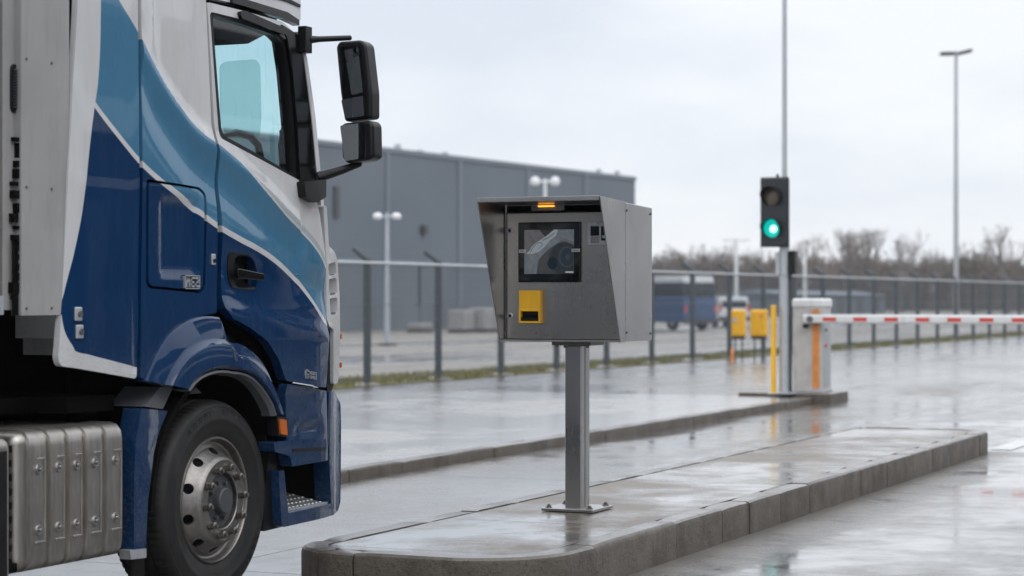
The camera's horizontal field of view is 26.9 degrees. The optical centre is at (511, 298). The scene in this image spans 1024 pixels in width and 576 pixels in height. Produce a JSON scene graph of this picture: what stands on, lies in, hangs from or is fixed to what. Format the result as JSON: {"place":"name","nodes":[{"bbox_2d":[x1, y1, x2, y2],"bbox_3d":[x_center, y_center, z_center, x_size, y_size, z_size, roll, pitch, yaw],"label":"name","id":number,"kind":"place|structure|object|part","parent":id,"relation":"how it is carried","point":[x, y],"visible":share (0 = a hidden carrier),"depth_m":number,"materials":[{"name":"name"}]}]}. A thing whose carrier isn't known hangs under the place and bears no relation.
{"place":"outdoors","nodes":[
{"label":"outdoors","id":0,"kind":"place"},
{"bbox_2d":[221,128,636,330],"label":"warehouse","id":1,"kind":"structure","parent":0,"point":[430,198],"depth_m":100.78,"materials":[{"name":"grey metal"}]},
{"bbox_2d":[8,336,1023,575],"bbox_3d":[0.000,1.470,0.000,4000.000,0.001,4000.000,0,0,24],"label":"ground","id":2,"kind":"structure","parent":0,"point":[965,518],"depth_m":17.76,"materials":[{"name":"grey asphalt"}]},
{"bbox_2d":[0,0,381,575],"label":"truck","id":3,"kind":"object","parent":2,"relation":"on","point":[170,338],"visible":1,"depth_m":10.18,"materials":[{"name":"paint"}]},
{"bbox_3d":[-1.258,-0.486,11.089,0.147,1.932,1.229,0,0,24],"label":"door","id":4,"kind":"part","parent":3,"relation":"part of","materials":[{"name":"paint"}]},
{"bbox_2d":[341,397,812,482],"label":"kerb","id":5,"kind":"structure","parent":2,"relation":"on","point":[376,469],"depth_m":20.63,"materials":[{"name":"concrete"}]},
{"bbox_2d":[301,427,987,575],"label":"kerb","id":6,"kind":"structure","parent":2,"relation":"on","point":[634,549],"depth_m":12.29,"materials":[{"name":"concrete"}]},
{"bbox_2d":[332,331,1023,388],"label":"verge","id":7,"kind":"structure","parent":2,"relation":"on","point":[486,376],"depth_m":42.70,"materials":[{"name":"green plant"}]},
{"bbox_2d":[334,247,1023,385],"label":"fence","id":8,"kind":"object","parent":7,"relation":"on","point":[842,303],"visible":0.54,"depth_m":49.70,"materials":[{"name":"metal"}]},
{"bbox_2d":[939,49,972,337],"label":"lamp post","id":9,"kind":"object","parent":7,"relation":"on","point":[956,54],"visible":0.84,"depth_m":77.94,"materials":[{"name":"metal"}]},
{"bbox_2d":[730,348,733,361],"bbox_3d":[5.033,1.305,49.000,0.090,0.330,0.090,0,0,24],"label":"marker post","id":10,"kind":"object","parent":2,"relation":"on","point":[732,355],"visible":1,"depth_m":48.97,"materials":[{"name":"orange plastic"}]},
{"bbox_2d":[731,310,745,361],"bbox_3d":[5.232,0.869,49.491,0.304,1.201,0.280,0,0,24],"label":"utility cabinet","id":11,"kind":"object","parent":2,"relation":"on","point":[738,324],"visible":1,"depth_m":49.39,"materials":[{"name":"yellow metal"}]},
{"bbox_3d":[5.181,0.580,49.373,0.244,0.562,0.022,0,0,24],"label":"cabinet door","id":12,"kind":"part","parent":11,"relation":"part of","materials":[{"name":"yellow paint"}]},
{"bbox_2d":[750,310,767,360],"bbox_3d":[5.818,0.872,50.491,0.390,1.196,0.280,0,0,24],"label":"utility cabinet","id":13,"kind":"object","parent":2,"relation":"on","point":[758,324],"visible":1,"depth_m":50.38,"materials":[{"name":"yellow metal"}]},
{"bbox_3d":[5.766,0.592,50.373,0.330,0.575,0.022,0,0,24],"label":"cabinet door","id":14,"kind":"part","parent":13,"relation":"part of","materials":[{"name":"yellow paint"}]},
{"bbox_2d":[991,438,1023,449],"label":"road marking","id":15,"kind":"object","parent":2,"relation":"on","point":[1015,444],"visible":1,"depth_m":21.32,"materials":[{"name":"white paint"}]},
{"bbox_2d":[336,389,802,467],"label":"pavement","id":16,"kind":"structure","parent":0,"point":[386,425],"depth_m":25.07,"materials":[{"name":"concrete"}]},
{"bbox_2d":[215,0,1023,271],"label":"sky","id":17,"kind":"structure","parent":0,"point":[683,98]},
{"bbox_2d":[330,428,971,554],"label":"pavement","id":18,"kind":"structure","parent":0,"point":[530,526],"depth_m":13.52,"materials":[{"name":"concrete"}]},
{"bbox_2d":[477,195,651,512],"bbox_3d":[0.320,0.341,12.618,0.769,1.838,0.875,0,0,24],"label":"access terminal","id":19,"kind":"object","parent":18,"relation":"on","point":[572,275],"visible":1,"depth_m":12.61,"materials":[{"name":"silver metal"}]},
{"bbox_2d":[340,310,1023,377],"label":"yard","id":20,"kind":"structure","parent":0,"point":[546,351],"depth_m":66.30,"materials":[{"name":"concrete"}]},
{"bbox_2d":[373,213,400,345],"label":"lamp post","id":21,"kind":"object","parent":20,"relation":"on","point":[386,216],"visible":0.94,"depth_m":65.94,"materials":[{"name":"metal"}]},
{"bbox_2d":[407,323,432,332],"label":"pallet stack","id":22,"kind":"object","parent":20,"relation":"on","point":[422,326],"visible":0.73,"depth_m":90.68,"materials":[{"name":"grey"}]},
{"bbox_2d":[448,310,475,332],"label":"pallet stack","id":23,"kind":"object","parent":20,"relation":"on","point":[464,321],"visible":0.69,"depth_m":89.62,"materials":[{"name":"grey"}]},
{"bbox_2d":[469,308,497,332],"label":"pallet stack","id":24,"kind":"object","parent":20,"relation":"on","point":[483,319],"visible":0.45,"depth_m":90.32,"materials":[{"name":"grey"}]},
{"bbox_2d":[530,176,559,196],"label":"lamp post","id":25,"kind":"object","parent":20,"relation":"on","point":[553,181],"visible":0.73,"depth_m":89.91,"materials":[{"name":"metal"}]},
{"bbox_2d":[653,244,682,269],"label":"bare tree","id":26,"kind":"object","parent":20,"relation":"on","point":[671,253],"visible":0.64,"depth_m":261.61,"materials":[{"name":"brown plant"}]},
{"bbox_2d":[654,276,716,329],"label":"minibus","id":27,"kind":"object","parent":20,"relation":"on","point":[673,300],"visible":0.34,"depth_m":97.87,"materials":[{"name":"paint"}]},
{"bbox_2d":[687,285,711,295],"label":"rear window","id":28,"kind":"structure","parent":27,"relation":"in","point":[687,285],"depth_m":97.83,"materials":[{"name":"black glass"}]},
{"bbox_2d":[683,245,713,274],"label":"bare tree","id":29,"kind":"object","parent":20,"relation":"on","point":[696,261],"visible":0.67,"depth_m":255.25,"materials":[{"name":"brown plant"}]},
{"bbox_2d":[705,243,734,279],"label":"bare tree","id":30,"kind":"object","parent":20,"relation":"on","point":[731,249],"visible":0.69,"depth_m":259.42,"materials":[{"name":"brown plant"}]},
{"bbox_2d":[712,296,749,326],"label":"van","id":31,"kind":"object","parent":20,"relation":"on","point":[718,310],"visible":0.27,"depth_m":110.08,"materials":[{"name":"paint"}]},
{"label":"rear window","id":32,"kind":"part","parent":31,"relation":"part of","materials":[{"name":"glass"}]},
{"bbox_2d":[723,238,749,295],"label":"lamp post","id":33,"kind":"object","parent":20,"relation":"on","point":[736,240],"visible":0.64,"depth_m":124.91,"materials":[{"name":"metal"}]},
{"bbox_2d":[738,249,764,263],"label":"bare tree","id":34,"kind":"object","parent":20,"relation":"on","point":[756,252],"visible":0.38,"depth_m":263.30,"materials":[{"name":"brown plant"}]},
{"bbox_2d":[716,290,884,315],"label":"shed","id":35,"kind":"structure","parent":20,"relation":"on","point":[828,295],"depth_m":186.17,"materials":[{"name":"grey paint"}]},
{"bbox_2d":[792,244,816,297],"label":"lamp post","id":36,"kind":"object","parent":20,"relation":"on","point":[804,246],"visible":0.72,"depth_m":134.92,"materials":[{"name":"metal"}]},
{"bbox_2d":[790,233,826,290],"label":"bare tree","id":37,"kind":"object","parent":20,"relation":"on","point":[813,256],"visible":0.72,"depth_m":239.38,"materials":[{"name":"brown plant"}]},
{"bbox_2d":[652,242,1023,307],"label":"woods","id":38,"kind":"object","parent":20,"relation":"on","point":[830,266],"visible":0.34,"depth_m":248.62,"materials":[{"name":"brown plant"}]},
{"bbox_2d":[820,229,868,278],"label":"bare tree","id":39,"kind":"object","parent":20,"relation":"on","point":[848,243],"visible":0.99,"depth_m":226.90,"materials":[{"name":"brown plant"}]},
{"bbox_2d":[836,233,875,285],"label":"bare tree","id":40,"kind":"object","parent":20,"relation":"on","point":[851,260],"visible":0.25,"depth_m":250.07,"materials":[{"name":"brown plant"}]},
{"bbox_2d":[848,229,888,292],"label":"bare tree","id":41,"kind":"object","parent":20,"relation":"on","point":[876,245],"visible":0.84,"depth_m":229.51,"materials":[{"name":"brown plant"}]},
{"bbox_2d":[890,231,928,311],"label":"bare tree","id":42,"kind":"object","parent":20,"relation":"on","point":[900,259],"visible":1,"depth_m":225.47,"materials":[{"name":"brown plant"}]},
{"bbox_2d":[887,296,943,310],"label":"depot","id":43,"kind":"structure","parent":20,"relation":"on","point":[908,305],"depth_m":252.10,"materials":[{"name":"grey metal"}]},
{"bbox_2d":[916,247,951,310],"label":"bare tree","id":44,"kind":"object","parent":20,"relation":"on","point":[936,274],"visible":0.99,"depth_m":239.97,"materials":[{"name":"brown plant"}]},
{"bbox_2d":[960,250,992,310],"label":"bare tree","id":45,"kind":"object","parent":20,"relation":"on","point":[972,260],"visible":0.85,"depth_m":249.36,"materials":[{"name":"brown plant"}]},
{"bbox_2d":[978,225,1023,312],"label":"bare tree","id":46,"kind":"object","parent":20,"relation":"on","point":[1000,260],"visible":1,"depth_m":214.69,"materials":[{"name":"brown plant"}]},
{"bbox_2d":[738,389,847,403],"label":"concrete curb","id":47,"kind":"structure","parent":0,"point":[831,397],"depth_m":29.93,"materials":[{"name":"concrete"}]},
{"bbox_2d":[767,305,777,393],"bbox_3d":[3.620,0.713,29.663,0.140,1.225,0.160,0,0,24],"label":"bollard","id":48,"kind":"object","parent":47,"relation":"on","point":[773,349],"visible":1,"depth_m":29.63,"materials":[{"name":"yellow metal"}]},
{"bbox_2d":[760,0,797,393],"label":"traffic light","id":49,"kind":"object","parent":47,"relation":"on","point":[774,211],"visible":1,"depth_m":29.66,"materials":[{"name":"metal"}]},
{"bbox_2d":[792,298,1023,391],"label":"barrier","id":50,"kind":"object","parent":47,"relation":"on","point":[813,319],"visible":0.99,"depth_m":30.17,"materials":[{"name":"metal"}]},
{"bbox_2d":[823,313,829,386],"bbox_3d":[4.459,0.734,30.348,0.007,1.033,0.360,0,0,24],"label":"side door","id":51,"kind":"structure","parent":50,"relation":"in","point":[826,334],"depth_m":30.31,"materials":[{"name":"metal"}]},
{"bbox_2d":[928,303,1023,309],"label":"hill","id":52,"kind":"structure","parent":0,"point":[980,308],"depth_m":259.16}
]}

